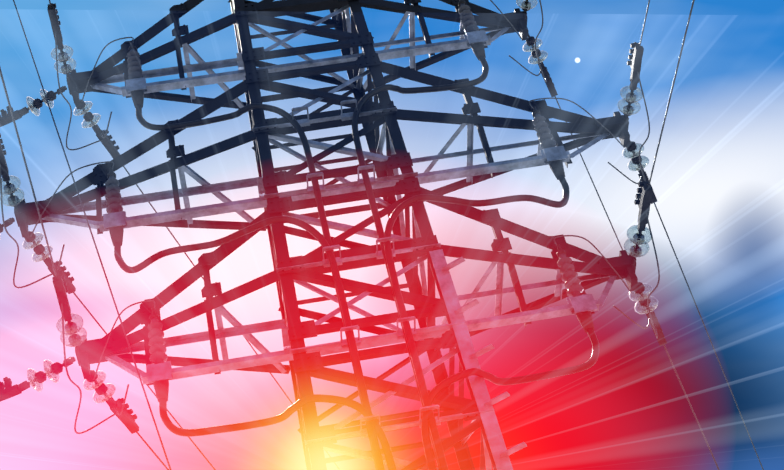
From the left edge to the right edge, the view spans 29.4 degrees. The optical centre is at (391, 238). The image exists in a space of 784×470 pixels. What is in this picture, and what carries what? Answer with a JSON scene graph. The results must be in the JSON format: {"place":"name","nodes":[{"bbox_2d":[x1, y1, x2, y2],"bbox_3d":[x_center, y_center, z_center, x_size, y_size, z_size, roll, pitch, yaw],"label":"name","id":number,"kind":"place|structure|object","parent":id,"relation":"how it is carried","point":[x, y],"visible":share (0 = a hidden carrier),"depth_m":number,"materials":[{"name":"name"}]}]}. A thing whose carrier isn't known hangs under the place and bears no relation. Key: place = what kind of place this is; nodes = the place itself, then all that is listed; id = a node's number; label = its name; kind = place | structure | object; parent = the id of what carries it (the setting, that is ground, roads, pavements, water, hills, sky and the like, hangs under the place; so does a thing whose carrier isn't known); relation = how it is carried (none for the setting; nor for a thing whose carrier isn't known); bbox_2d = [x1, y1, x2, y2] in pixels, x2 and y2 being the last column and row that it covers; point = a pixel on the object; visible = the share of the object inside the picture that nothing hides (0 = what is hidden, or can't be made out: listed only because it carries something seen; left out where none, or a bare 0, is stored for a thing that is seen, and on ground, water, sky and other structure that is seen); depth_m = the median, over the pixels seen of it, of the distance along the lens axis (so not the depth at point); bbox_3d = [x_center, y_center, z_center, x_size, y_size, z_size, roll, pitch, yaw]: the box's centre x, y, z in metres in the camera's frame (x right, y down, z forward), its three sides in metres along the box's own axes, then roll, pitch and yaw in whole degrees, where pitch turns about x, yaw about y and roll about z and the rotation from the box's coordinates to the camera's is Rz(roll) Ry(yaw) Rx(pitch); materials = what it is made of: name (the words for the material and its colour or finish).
{"place":"outdoors","nodes":[
{"label":"outdoors","id":0,"kind":"place"},
{"bbox_2d":[0,0,783,469],"label":"sky","id":1,"kind":"structure","parent":0,"point":[717,182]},
{"label":"ground","id":2,"kind":"structure","parent":0,"visible":0},
{"bbox_2d":[14,0,637,469],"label":"lattice tower","id":3,"kind":"structure","parent":2,"relation":"on","point":[352,36],"depth_m":12.17,"materials":[{"name":"metal"}]},
{"bbox_2d":[0,217,14,238],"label":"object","id":4,"kind":"object","parent":3,"relation":"attached to","point":[9,221],"depth_m":12.34,"materials":[{"name":"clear glass"}]},
{"bbox_2d":[0,134,23,214],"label":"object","id":5,"kind":"object","parent":3,"relation":"attached to","point":[12,199],"depth_m":12.07,"materials":[{"name":"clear glass"}]},
{"bbox_2d":[0,86,66,126],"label":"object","id":6,"kind":"object","parent":3,"relation":"attached to","point":[35,106],"depth_m":13.51,"materials":[{"name":"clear glass"}]},
{"bbox_2d":[0,357,75,401],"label":"insulator string","id":7,"kind":"object","parent":3,"relation":"attached to","point":[8,390],"depth_m":11.32,"materials":[{"name":"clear glass"}]},
{"bbox_2d":[18,224,75,293],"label":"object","id":8,"kind":"object","parent":3,"relation":"attached to","point":[39,249],"depth_m":12.53,"materials":[{"name":"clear glass"}]},
{"bbox_2d":[47,3,75,82],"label":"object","id":9,"kind":"object","parent":3,"relation":"attached to","point":[63,58],"visible":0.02,"depth_m":13.19,"materials":[{"name":"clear glass"}]},
{"bbox_2d":[52,270,86,353],"bbox_3d":[-2.380,0.572,10.996,0.201,0.237,0.834,-9,-43,-6],"label":"insulator string","id":10,"kind":"object","parent":3,"relation":"attached to","point":[72,329],"depth_m":11.00,"materials":[{"name":"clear glass"}]},
{"bbox_2d":[70,91,119,158],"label":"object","id":11,"kind":"object","parent":3,"relation":"attached to","point":[107,142],"depth_m":13.69,"materials":[{"name":"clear glass"}]},
{"bbox_2d":[79,362,138,433],"bbox_3d":[-2.179,1.258,11.557,0.351,0.326,0.791,-9,-43,-6],"label":"insulator string","id":12,"kind":"object","parent":3,"relation":"attached to","point":[119,407],"depth_m":11.52,"materials":[{"name":"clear glass"}]},
{"bbox_2d":[42,27,615,469],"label":"cable support steel","id":13,"kind":"object","parent":3,"relation":"attached to","point":[460,325],"depth_m":11.10,"materials":[{"name":"grey metal"}]},
{"bbox_2d":[30,161,123,245],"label":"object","id":14,"kind":"object","parent":13,"relation":"attached to","point":[113,196],"depth_m":11.97,"materials":[{"name":"metal"}]},
{"bbox_2d":[82,37,143,107],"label":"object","id":15,"kind":"object","parent":13,"relation":"attached to","point":[134,66],"depth_m":13.09,"materials":[{"name":"metal"}]},
{"bbox_2d":[93,300,168,401],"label":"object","id":16,"kind":"object","parent":13,"relation":"attached to","point":[157,349],"depth_m":10.90,"materials":[{"name":"metal"}]},
{"bbox_2d":[458,0,521,60],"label":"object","id":17,"kind":"object","parent":13,"relation":"attached to","point":[468,21],"visible":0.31,"depth_m":13.39,"materials":[{"name":"metal"}]},
{"bbox_2d":[529,98,624,179],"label":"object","id":18,"kind":"object","parent":13,"relation":"attached to","point":[545,136],"depth_m":12.37,"materials":[{"name":"metal"}]},
{"bbox_2d":[554,235,631,332],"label":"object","id":19,"kind":"object","parent":13,"relation":"attached to","point":[572,285],"depth_m":11.25,"materials":[{"name":"metal"}]},
{"bbox_2d":[114,56,598,469],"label":"power cables","id":20,"kind":"object","parent":3,"relation":"attached to","point":[429,429],"depth_m":10.84,"materials":[{"name":"rubber"}]},
{"bbox_2d":[516,0,537,18],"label":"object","id":21,"kind":"object","parent":3,"relation":"attached to","point":[526,5],"visible":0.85,"depth_m":13.80,"materials":[{"name":"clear glass"}]},
{"bbox_2d":[509,31,557,96],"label":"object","id":22,"kind":"object","parent":3,"relation":"attached to","point":[529,45],"depth_m":14.14,"materials":[{"name":"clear glass"}]},
{"bbox_2d":[617,42,643,123],"bbox_3d":[2.021,-1.284,12.627,0.207,0.236,0.835,-9,-43,-6],"label":"insulator string","id":23,"kind":"object","parent":3,"relation":"attached to","point":[634,63],"depth_m":12.61,"materials":[{"name":"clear glass"}]},
{"bbox_2d":[608,141,656,203],"bbox_3d":[2.201,-0.598,13.184,0.308,0.326,0.806,-35,-47,21],"label":"insulator string","id":24,"kind":"object","parent":3,"relation":"attached to","point":[634,162],"depth_m":13.09,"materials":[{"name":"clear glass"}]},
{"bbox_2d":[624,181,652,265],"bbox_3d":[1.899,-0.088,11.487,0.207,0.236,0.835,-9,-43,-6],"label":"insulator string","id":25,"kind":"object","parent":3,"relation":"attached to","point":[643,198],"depth_m":11.46,"materials":[{"name":"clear glass"}]},
{"bbox_2d":[613,281,666,345],"bbox_3d":[2.079,0.599,12.044,0.308,0.326,0.806,-35,-47,21],"label":"insulator string","id":26,"kind":"object","parent":3,"relation":"attached to","point":[641,299],"depth_m":11.96,"materials":[{"name":"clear glass"}]},
{"bbox_2d":[0,0,763,469],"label":"conductors","id":27,"kind":"structure","parent":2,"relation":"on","point":[202,276],"depth_m":11.95,"materials":[{"name":"grey"}]}
]}

